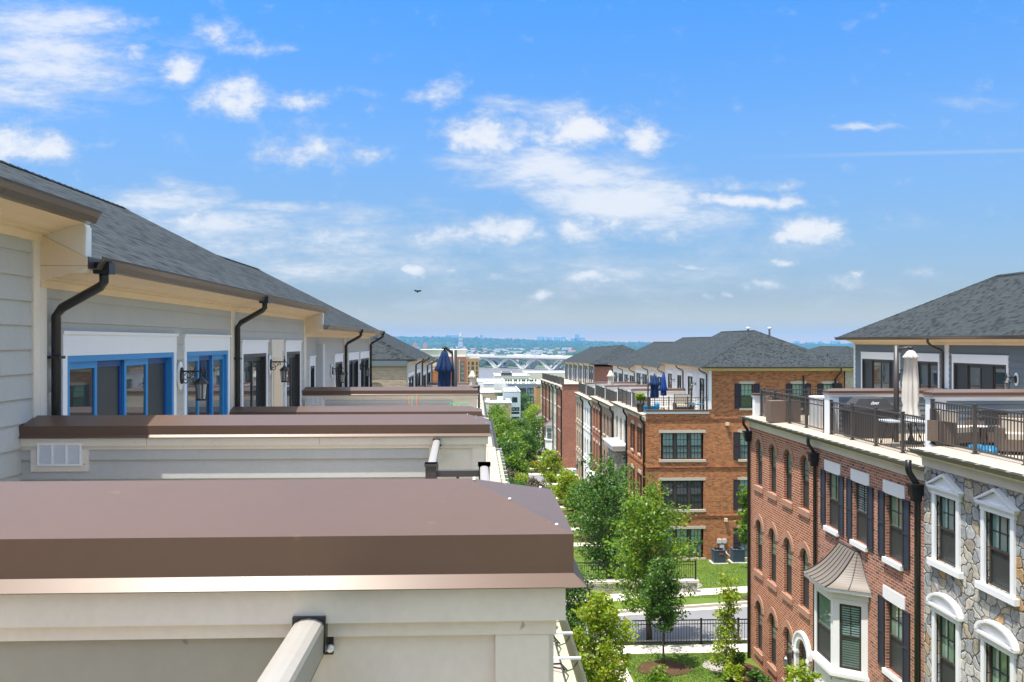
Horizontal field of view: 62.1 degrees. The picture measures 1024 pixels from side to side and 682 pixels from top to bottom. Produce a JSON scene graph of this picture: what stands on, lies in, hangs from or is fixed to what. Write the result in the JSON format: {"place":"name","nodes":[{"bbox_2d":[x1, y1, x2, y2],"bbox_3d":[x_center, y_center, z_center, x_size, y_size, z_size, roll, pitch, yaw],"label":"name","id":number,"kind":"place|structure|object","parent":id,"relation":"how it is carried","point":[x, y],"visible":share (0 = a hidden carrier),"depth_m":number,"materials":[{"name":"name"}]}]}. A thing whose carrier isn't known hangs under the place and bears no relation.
{"place":"outdoors","nodes":[
{"label":"outdoors","id":0,"kind":"place"},
{"bbox_2d":[0,0,1023,343],"label":"sky","id":1,"kind":"structure","parent":0,"point":[626,171],"materials":[{"name":"blue"}]},
{"bbox_2d":[479,367,563,377],"bbox_3d":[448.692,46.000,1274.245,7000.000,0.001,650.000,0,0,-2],"label":"river water","id":2,"kind":"structure","parent":0,"point":[486,372],"depth_m":1360.03,"materials":[{"name":"liquid"}]},
{"bbox_2d":[479,365,761,681],"bbox_3d":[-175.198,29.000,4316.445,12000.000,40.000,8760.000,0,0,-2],"label":"ground","id":3,"kind":"structure","parent":0,"point":[698,600],"depth_m":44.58,"materials":[{"name":"green plant"}]},
{"bbox_2d":[0,164,266,414],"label":"townhouse","id":4,"kind":"structure","parent":3,"relation":"on","point":[133,323],"depth_m":9.38,"materials":[{"name":"white paint"}]},
{"bbox_2d":[61,331,178,414],"bbox_3d":[-4.183,1.085,9.183,0.125,2.370,2.960,0,0,-2],"label":"glazed door","id":5,"kind":"structure","parent":4,"relation":"in","point":[103,373],"depth_m":9.06,"materials":[{"name":"blue paint"}]},
{"bbox_2d":[182,334,231,414],"bbox_3d":[-4.295,1.085,11.936,0.125,2.370,2.050,0,0,-2],"label":"glazed door","id":6,"kind":"structure","parent":4,"relation":"in","point":[213,351],"depth_m":12.10,"materials":[{"name":"blue paint"}]},
{"bbox_2d":[229,406,483,417],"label":"party wall","id":7,"kind":"structure","parent":4,"relation":"on","point":[306,410],"depth_m":13.05,"materials":[{"name":"grey"}]},
{"bbox_2d":[0,160,509,483],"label":"townhouse","id":8,"kind":"structure","parent":3,"relation":"on","point":[269,350],"depth_m":15.31,"materials":[{"name":"beige wood"}]},
{"bbox_2d":[240,340,268,406],"bbox_3d":[-4.396,1.120,14.434,0.125,2.300,1.710,0,0,-2],"label":"glazed door","id":9,"kind":"structure","parent":8,"relation":"in","point":[254,353],"depth_m":14.55,"materials":[{"name":"white paint"}]},
{"bbox_2d":[269,340,283,405],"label":"wall","id":10,"kind":"structure","parent":8,"relation":"in","point":[276,346],"depth_m":15.81,"materials":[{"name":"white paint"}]},
{"bbox_2d":[284,340,301,405],"bbox_3d":[-4.518,1.120,17.431,0.125,2.300,1.510,0,0,-2],"label":"glazed door","id":11,"kind":"structure","parent":8,"relation":"in","point":[292,388],"depth_m":17.72,"materials":[{"name":"white paint"}]},
{"bbox_2d":[302,387,478,406],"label":"party wall","id":12,"kind":"structure","parent":8,"relation":"on","point":[372,396],"depth_m":18.50,"materials":[{"name":"grey paint"}]},
{"bbox_2d":[0,169,586,681],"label":"townhouse","id":13,"kind":"structure","parent":3,"relation":"on","point":[30,215],"depth_m":6.95,"materials":[{"name":"beige wood"}]},
{"bbox_2d":[18,414,492,480],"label":"party wall","id":14,"kind":"structure","parent":13,"relation":"on","point":[199,447],"depth_m":7.15,"materials":[{"name":"grey"}]},
{"bbox_2d":[425,439,441,478],"bbox_3d":[-0.574,1.355,6.414,0.129,1.090,1.586,0,0,-2],"label":"terrace railing","id":15,"kind":"object","parent":13,"relation":"on","point":[435,449],"visible":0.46,"depth_m":6.19,"materials":[{"name":"white metal"}]},
{"bbox_2d":[424,462,490,478],"bbox_3d":[-0.364,1.355,5.690,0.475,1.090,0.120,0,0,-2],"label":"terrace railing","id":16,"kind":"object","parent":13,"relation":"on","point":[436,473],"visible":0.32,"depth_m":5.66,"materials":[{"name":"brown metal"}]},
{"bbox_2d":[218,255,495,438],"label":"townhouse","id":17,"kind":"structure","parent":3,"relation":"on","point":[360,367],"depth_m":27.18,"materials":[{"name":"beige wood"}]},
{"bbox_2d":[348,352,359,386],"bbox_3d":[-4.863,1.475,25.924,0.125,2.310,2.210,0,0,-2],"label":"glazed door","id":18,"kind":"structure","parent":17,"relation":"in","point":[353,357],"depth_m":26.09,"materials":[{"name":"white paint"}]},
{"bbox_2d":[359,351,369,386],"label":"glazed door","id":19,"kind":"structure","parent":17,"relation":"in","point":[364,355],"depth_m":28.47,"materials":[{"name":"white paint"}]},
{"bbox_2d":[305,313,497,450],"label":"townhouse","id":20,"kind":"structure","parent":3,"relation":"on","point":[326,356],"depth_m":21.26,"materials":[{"name":"grey paint"}]},
{"bbox_2d":[434,346,456,386],"bbox_3d":[-1.697,1.365,21.449,0.613,2.530,0.591,0,0,-2],"label":"closed umbrella","id":21,"kind":"object","parent":20,"relation":"on","point":[446,368],"visible":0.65,"depth_m":21.38,"materials":[{"name":"blue fabric"}]},
{"bbox_2d":[370,335,486,416],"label":"townhouse","id":22,"kind":"structure","parent":3,"relation":"on","point":[394,365],"depth_m":45.82,"materials":[{"name":"beige wood"}]},
{"bbox_2d":[378,334,485,408],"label":"townhouse","id":23,"kind":"structure","parent":3,"relation":"on","point":[420,372],"depth_m":55.49,"materials":[{"name":"beige wood"}]},
{"bbox_2d":[421,349,466,381],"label":"apartment building","id":24,"kind":"structure","parent":3,"relation":"on","point":[461,363],"depth_m":559.35,"materials":[{"name":"brick"}]},
{"bbox_2d":[478,382,520,419],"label":"apartment building","id":25,"kind":"structure","parent":3,"relation":"on","point":[512,393],"depth_m":204.32,"materials":[{"name":"white paint"}]},
{"bbox_2d":[434,355,570,369],"bbox_3d":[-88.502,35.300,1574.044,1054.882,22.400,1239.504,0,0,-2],"label":"river bridge","id":26,"kind":"structure","parent":3,"relation":"on","point":[512,358],"depth_m":1448.70,"materials":[{"name":"concrete"}]},
{"bbox_2d":[489,410,525,442],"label":"leafy tree","id":27,"kind":"object","parent":3,"relation":"on","point":[500,425],"visible":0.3,"depth_m":111.31,"materials":[{"name":"green plant"}]},
{"bbox_2d":[497,438,525,461],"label":"leafy tree","id":28,"kind":"object","parent":3,"relation":"on","point":[509,447],"visible":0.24,"depth_m":95.39,"materials":[{"name":"green plant"}]},
{"bbox_2d":[499,427,530,458],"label":"leafy tree","id":29,"kind":"object","parent":3,"relation":"on","point":[510,435],"visible":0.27,"depth_m":107.80,"materials":[{"name":"green plant"}]},
{"bbox_2d":[503,448,531,476],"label":"leafy tree","id":30,"kind":"object","parent":3,"relation":"on","point":[514,462],"visible":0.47,"depth_m":93.45,"materials":[{"name":"green plant"}]},
{"bbox_2d":[502,378,536,416],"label":"apartment building","id":31,"kind":"structure","parent":3,"relation":"on","point":[525,388],"depth_m":262.50,"materials":[{"name":"white concrete"}]},
{"bbox_2d":[518,429,542,462],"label":"leafy tree","id":32,"kind":"object","parent":3,"relation":"on","point":[531,442],"visible":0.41,"depth_m":117.47,"materials":[{"name":"green plant"}]},
{"bbox_2d":[522,409,544,452],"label":"leafy tree","id":33,"kind":"object","parent":3,"relation":"on","point":[531,416],"visible":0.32,"depth_m":137.50,"materials":[{"name":"green plant"}]},
{"bbox_2d":[532,448,562,484],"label":"leafy tree","id":34,"kind":"object","parent":3,"relation":"on","point":[551,461],"visible":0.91,"depth_m":91.91,"materials":[{"name":"green plant"}]},
{"bbox_2d":[535,347,593,447],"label":"townhouse","id":35,"kind":"structure","parent":3,"relation":"on","point":[540,413],"depth_m":143.08,"materials":[{"name":"red brick"}]},
{"bbox_2d":[550,467,579,500],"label":"leafy tree","id":36,"kind":"object","parent":3,"relation":"on","point":[563,480],"visible":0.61,"depth_m":79.85,"materials":[{"name":"green plant"}]},
{"bbox_2d":[542,347,598,445],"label":"townhouse","id":37,"kind":"structure","parent":3,"relation":"on","point":[570,371],"depth_m":137.71,"materials":[{"name":"red brick"}]},
{"bbox_2d":[545,346,605,455],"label":"townhouse","id":38,"kind":"structure","parent":3,"relation":"on","point":[574,380],"depth_m":130.66,"materials":[{"name":"brick"}]},
{"bbox_2d":[543,346,611,450],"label":"townhouse","id":39,"kind":"structure","parent":3,"relation":"on","point":[549,433],"depth_m":123.34,"materials":[{"name":"beige brick"}]},
{"bbox_2d":[566,566,597,638],"bbox_3d":[2.132,10.631,33.374,2.500,3.866,2.376,0,0,-36],"label":"leafy tree","id":40,"kind":"object","parent":3,"relation":"on","point":[573,619],"visible":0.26,"depth_m":33.02,"materials":[{"name":"green plant"}]},
{"bbox_2d":[551,345,619,467],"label":"townhouse","id":41,"kind":"structure","parent":3,"relation":"on","point":[584,373],"depth_m":118.44,"materials":[{"name":"beige paint"}]},
{"bbox_2d":[556,345,635,469],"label":"townhouse","id":42,"kind":"structure","parent":3,"relation":"on","point":[567,424],"depth_m":109.38,"materials":[{"name":"red brick"}]},
{"bbox_2d":[571,589,639,681],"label":"leafy tree","id":43,"kind":"object","parent":3,"relation":"on","point":[599,607],"visible":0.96,"depth_m":28.25,"materials":[{"name":"green plant"}]},
{"bbox_2d":[563,452,658,577],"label":"leafy tree","id":44,"kind":"object","parent":3,"relation":"on","point":[600,480],"visible":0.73,"depth_m":47.34,"materials":[{"name":"green plant"}]},
{"bbox_2d":[573,342,665,480],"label":"townhouse","id":45,"kind":"structure","parent":3,"relation":"on","point":[618,373],"depth_m":90.57,"materials":[{"name":"beige brick"}]},
{"bbox_2d":[393,336,853,364],"bbox_3d":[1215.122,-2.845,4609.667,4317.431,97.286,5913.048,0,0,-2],"label":"woods","id":46,"kind":"object","parent":3,"relation":"on","point":[468,343],"visible":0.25,"depth_m":5554.09,"materials":[{"name":"green plant"}]},
{"bbox_2d":[580,342,671,484],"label":"townhouse","id":47,"kind":"structure","parent":3,"relation":"on","point":[628,372],"depth_m":84.76,"materials":[{"name":"white paint"}]},
{"bbox_2d":[572,578,698,593],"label":"garden wall","id":48,"kind":"structure","parent":3,"relation":"on","point":[690,581],"depth_m":44.72,"materials":[{"name":"stone"}]},
{"bbox_2d":[576,560,696,580],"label":"metal fence","id":49,"kind":"object","parent":48,"relation":"on","point":[614,565],"visible":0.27,"depth_m":44.86,"materials":[{"name":"black metal"}]},
{"bbox_2d":[586,337,698,481],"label":"townhouse","id":50,"kind":"structure","parent":3,"relation":"on","point":[641,372],"depth_m":77.64,"materials":[{"name":"red brick"}]},
{"bbox_2d":[589,479,704,639],"bbox_3d":[5.631,9.336,36.167,5.026,6.783,4.119,0,0,34],"label":"leafy tree","id":51,"kind":"object","parent":3,"relation":"on","point":[651,536],"visible":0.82,"depth_m":35.69,"materials":[{"name":"green plant"}]},
{"bbox_2d":[598,337,708,478],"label":"townhouse","id":52,"kind":"structure","parent":3,"relation":"on","point":[656,367],"depth_m":71.82,"materials":[{"name":"beige brick"}]},
{"bbox_2d":[645,664,674,681],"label":"shrub","id":53,"kind":"object","parent":3,"relation":"on","point":[654,676],"visible":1,"depth_m":29.75,"materials":[{"name":"green plant"}]},
{"bbox_2d":[582,617,746,644],"bbox_3d":[10.307,12.143,35.787,20.620,1.070,0.120,0,0,-2],"label":"metal fence","id":54,"kind":"object","parent":3,"relation":"on","point":[697,623],"visible":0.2,"depth_m":35.66,"materials":[{"name":"black metal"}]},
{"bbox_2d":[637,660,692,674],"bbox_3d":[5.826,12.500,32.648,2.149,0.090,1.755,0,0,-2],"label":"mulch ring","id":55,"kind":"object","parent":3,"relation":"on","point":[672,668],"visible":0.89,"depth_m":32.58,"materials":[{"name":"brown soil"}]},
{"bbox_2d":[637,555,685,665],"bbox_3d":[5.735,10.343,32.800,1.789,4.334,1.819,0,0,-2],"label":"leafy tree","id":56,"kind":"object","parent":55,"relation":"on","point":[661,582],"visible":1,"depth_m":32.51,"materials":[{"name":"green plant"}]},
{"bbox_2d":[603,330,745,540],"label":"townhouse","id":57,"kind":"structure","parent":3,"relation":"on","point":[617,445],"depth_m":63.70,"materials":[{"name":"beige paint"}]},
{"bbox_2d":[707,570,741,672],"bbox_3d":[8.013,10.475,31.756,1.369,4.031,1.461,0,0,31],"label":"leafy tree","id":58,"kind":"object","parent":3,"relation":"on","point":[728,594],"visible":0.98,"depth_m":31.61,"materials":[{"name":"green plant"}]},
{"bbox_2d":[623,327,853,559],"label":"townhouse","id":59,"kind":"structure","parent":3,"relation":"on","point":[727,378],"depth_m":55.16,"materials":[{"name":"orange brick"}]},
{"bbox_2d":[631,388,685,406],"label":"party wall","id":60,"kind":"structure","parent":59,"relation":"on","point":[670,392],"depth_m":61.30,"materials":[{"name":"white paint"}]},
{"bbox_2d":[662,433,672,458],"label":"window","id":61,"kind":"structure","parent":59,"relation":"in","point":[667,438],"depth_m":55.12,"materials":[{"name":"black glass"}]},
{"bbox_2d":[649,397,706,409],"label":"terrace railing","id":62,"kind":"object","parent":59,"relation":"on","point":[666,400],"visible":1,"depth_m":55.26,"materials":[{"name":"brown metal"}]},
{"bbox_2d":[676,433,687,458],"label":"window","id":63,"kind":"structure","parent":59,"relation":"in","point":[681,438],"depth_m":55.16,"materials":[{"name":"black glass"}]},
{"bbox_2d":[676,480,687,508],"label":"window","id":64,"kind":"structure","parent":59,"relation":"in","point":[681,486],"depth_m":55.16,"materials":[{"name":"black glass"}]},
{"bbox_2d":[691,433,701,458],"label":"window","id":65,"kind":"structure","parent":59,"relation":"in","point":[696,438],"depth_m":55.20,"materials":[{"name":"clear glass"}]},
{"bbox_2d":[691,480,701,508],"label":"window","id":66,"kind":"structure","parent":59,"relation":"in","point":[696,485],"depth_m":55.19,"materials":[{"name":"clear glass"}]},
{"bbox_2d":[741,384,752,407],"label":"window","id":67,"kind":"structure","parent":59,"relation":"in","point":[746,389],"depth_m":55.33,"materials":[{"name":"clear glass"}]},
{"bbox_2d":[733,484,746,544],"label":"leafy tree","id":68,"kind":"object","parent":3,"relation":"on","point":[743,512],"visible":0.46,"depth_m":51.93,"materials":[{"name":"green plant"}]},
{"bbox_2d":[730,663,773,681],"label":"mulch bed","id":69,"kind":"object","parent":3,"relation":"on","point":[748,667],"visible":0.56,"depth_m":32.15,"materials":[{"name":"brown soil"}]},
{"bbox_2d":[721,661,745,681],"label":"shrub","id":70,"kind":"object","parent":69,"relation":"on","point":[729,671],"visible":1,"depth_m":30.91,"materials":[{"name":"green plant"}]},
{"bbox_2d":[783,659,822,681],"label":"leafy tree","id":71,"kind":"object","parent":3,"relation":"on","point":[798,674],"visible":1,"depth_m":21.78,"materials":[{"name":"green plant"}]},
{"bbox_2d":[809,346,853,387],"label":"townhouse","id":72,"kind":"structure","parent":3,"relation":"on","point":[845,354],"depth_m":96.60,"materials":[{"name":"brick"}]},
{"bbox_2d":[741,271,1023,681],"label":"townhouse","id":73,"kind":"structure","parent":3,"relation":"on","point":[782,503],"depth_m":30.37,"materials":[{"name":"red brick"}]},
{"bbox_2d":[766,400,796,421],"bbox_3d":[9.927,2.540,31.128,1.100,0.780,0.500,0,0,-2],"label":"deck box","id":74,"kind":"object","parent":73,"relation":"on","point":[776,410],"visible":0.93,"depth_m":30.87,"materials":[{"name":"beige plastic"}]},
{"bbox_2d":[787,540,791,595],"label":"window","id":75,"kind":"structure","parent":73,"relation":"in","point":[789,553],"depth_m":29.95,"materials":[{"name":"brown glass"}]},
{"bbox_2d":[759,388,823,432],"bbox_3d":[9.971,2.385,30.505,0.120,1.090,6.270,0,0,-2],"label":"terrace railing","id":76,"kind":"object","parent":73,"relation":"on","point":[806,409],"visible":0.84,"depth_m":29.57,"materials":[{"name":"brown metal"}]},
{"bbox_2d":[803,457,808,509],"bbox_3d":[9.841,4.670,28.242,0.054,1.820,0.740,0,0,-2],"label":"window","id":77,"kind":"structure","parent":73,"relation":"in","point":[805,464],"depth_m":28.43,"materials":[{"name":"brown glass"}]},
{"bbox_2d":[803,550,808,609],"bbox_3d":[9.841,7.870,28.242,0.054,2.020,0.740,0,0,-2],"label":"window","id":78,"kind":"structure","parent":73,"relation":"in","point":[805,558],"depth_m":28.48,"materials":[{"name":"brown glass"}]},
{"bbox_2d":[861,352,900,387],"bbox_3d":[13.826,1.660,31.887,0.125,2.540,3.110,0,0,-2],"label":"glazed door","id":79,"kind":"structure","parent":73,"relation":"in","point":[877,368],"depth_m":32.15,"materials":[{"name":"white paint"}]},
{"bbox_2d":[823,388,946,433],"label":"party wall","id":80,"kind":"structure","parent":73,"relation":"on","point":[842,395],"depth_m":27.05,"materials":[{"name":"white paint"}]},
{"bbox_2d":[916,353,939,387],"bbox_3d":[13.963,1.660,28.515,0.125,2.540,1.560,0,0,-2],"label":"glazed door","id":81,"kind":"structure","parent":73,"relation":"in","point":[928,363],"depth_m":28.50,"materials":[{"name":"white paint"}]},
{"bbox_2d":[802,286,1023,681],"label":"townhouse","id":82,"kind":"structure","parent":3,"relation":"on","point":[865,574],"depth_m":23.92,"materials":[{"name":"brick"}]},
{"bbox_2d":[830,473,837,529],"bbox_3d":[9.926,4.870,26.024,0.054,1.700,0.880,0,0,-2],"label":"window","id":83,"kind":"structure","parent":82,"relation":"in","point":[833,477],"depth_m":26.18,"materials":[{"name":"grey glass"}]},
{"bbox_2d":[802,539,871,681],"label":"bay window","id":84,"kind":"structure","parent":82,"relation":"in","point":[842,591],"depth_m":24.09,"materials":[{"name":"white paint"}]},
{"bbox_2d":[856,482,866,544],"bbox_3d":[10.002,4.870,24.145,0.054,1.700,0.880,0,0,-2],"label":"window","id":85,"kind":"structure","parent":82,"relation":"in","point":[861,490],"depth_m":24.32,"materials":[{"name":"grey glass"}]},
{"bbox_2d":[841,397,893,437],"bbox_3d":[10.930,2.300,26.061,1.383,1.220,0.762,0,0,-2],"label":"covered grill","id":86,"kind":"object","parent":82,"relation":"on","point":[880,403],"visible":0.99,"depth_m":25.74,"materials":[{"name":"grey fabric"}]},
{"bbox_2d":[829,400,924,452],"bbox_3d":[10.239,2.385,23.910,0.120,1.090,6.170,0,0,-2],"label":"terrace railing","id":87,"kind":"object","parent":82,"relation":"on","point":[902,420],"visible":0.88,"depth_m":23.92,"materials":[{"name":"brown metal"}]},
{"bbox_2d":[889,494,901,562],"bbox_3d":[10.082,4.870,22.177,0.054,1.700,0.880,0,0,-2],"label":"window","id":88,"kind":"structure","parent":82,"relation":"in","point":[895,503],"depth_m":22.34,"materials":[{"name":"brown glass"}]},
{"bbox_2d":[889,602,901,677],"bbox_3d":[10.082,7.760,22.177,0.054,1.840,0.880,0,0,-2],"label":"window","id":89,"kind":"structure","parent":82,"relation":"in","point":[895,613],"depth_m":22.34,"materials":[{"name":"grey glass"}]},
{"bbox_2d":[894,346,920,444],"bbox_3d":[11.466,1.520,24.525,0.653,2.820,0.670,0,0,-2],"label":"closed umbrella","id":90,"kind":"object","parent":82,"relation":"on","point":[910,391],"visible":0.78,"depth_m":24.40,"materials":[{"name":"beige fabric"}]},
{"bbox_2d":[922,389,1023,446],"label":"party wall","id":91,"kind":"structure","parent":82,"relation":"on","point":[1007,399],"depth_m":20.48,"materials":[{"name":"white paint"}]},
{"bbox_2d":[951,354,1008,388],"bbox_3d":[14.081,1.660,25.592,0.125,2.540,2.910,0,0,-2],"label":"glazed door","id":92,"kind":"structure","parent":82,"relation":"in","point":[969,371],"depth_m":25.59,"materials":[{"name":"black paint"}]},
{"bbox_2d":[908,446,1023,681],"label":"townhouse","id":93,"kind":"structure","parent":3,"relation":"on","point":[973,567],"depth_m":18.05,"materials":[{"name":"stone"}]},
{"bbox_2d":[939,496,954,566],"bbox_3d":[9.829,4.240,19.034,0.054,1.520,0.860,0,0,-2],"label":"window","id":94,"kind":"structure","parent":93,"relation":"in","point":[946,506],"depth_m":19.18,"materials":[{"name":"glass"}]},
{"bbox_2d":[939,615,954,681],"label":"window","id":95,"kind":"structure","parent":93,"relation":"in","point":[946,627],"depth_m":19.22,"materials":[{"name":"green glass"}]},
{"bbox_2d":[927,410,983,444],"bbox_3d":[10.569,2.035,20.264,0.950,0.850,0.800,0,0,-20],"label":"patio chair","id":96,"kind":"object","parent":93,"relation":"on","point":[932,430],"visible":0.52,"depth_m":20.17,"materials":[{"name":"brown wicker"}]},
{"bbox_2d":[929,399,1023,465],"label":"terrace railing","id":97,"kind":"object","parent":93,"relation":"on","point":[974,414],"visible":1,"depth_m":18.60,"materials":[{"name":"brown metal"}]},
{"bbox_2d":[980,410,1007,444],"bbox_3d":[11.529,2.035,20.304,0.950,0.850,0.800,0,0,9],"label":"patio chair","id":98,"kind":"object","parent":93,"relation":"on","point":[990,424],"visible":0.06,"depth_m":20.41,"materials":[{"name":"brown wicker"}]},
{"bbox_2d":[989,512,1009,592],"bbox_3d":[9.906,4.240,17.136,0.054,1.520,0.860,0,0,-2],"label":"window","id":99,"kind":"structure","parent":93,"relation":"in","point":[999,526],"depth_m":17.26,"materials":[{"name":"glass"}]},
{"bbox_2d":[989,644,1009,681],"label":"window","id":100,"kind":"structure","parent":93,"relation":"in","point":[999,662],"depth_m":17.32,"materials":[{"name":"green glass"}]},
{"bbox_2d":[995,415,1022,454],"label":"patio chair","id":101,"kind":"object","parent":93,"relation":"on","point":[1019,434],"visible":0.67,"depth_m":18.64,"materials":[{"name":"beige fabric"}]},
{"bbox_3d":[-5.582,3.783,-1.376,12.533,14.945,6.102,0,0,-2],"label":"townhouse","id":102,"kind":"object","parent":3,"relation":"on","visible":0},
{"bbox_2d":[0,477,586,681],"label":"party wall","id":103,"kind":"structure","parent":102,"relation":"on","point":[435,580],"depth_m":1.63,"materials":[{"name":"metal"}]},
{"bbox_2d":[257,616,333,681],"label":"terrace railing","id":104,"kind":"object","parent":102,"relation":"on","point":[306,646],"visible":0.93,"depth_m":1.49,"materials":[{"name":"beige metal"}]},
{"bbox_2d":[566,586,746,600],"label":"sidewalk","id":105,"kind":"structure","parent":0,"point":[713,591],"depth_m":44.80,"materials":[{"name":"concrete"}]},
{"bbox_2d":[579,607,746,639],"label":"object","id":106,"kind":"structure","parent":0,"point":[705,614],"depth_m":38.31,"materials":[{"name":"grey concrete"}]},
{"bbox_2d":[582,644,746,654],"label":"sidewalk","id":107,"kind":"structure","parent":0,"point":[655,649],"depth_m":34.98,"materials":[{"name":"concrete"}]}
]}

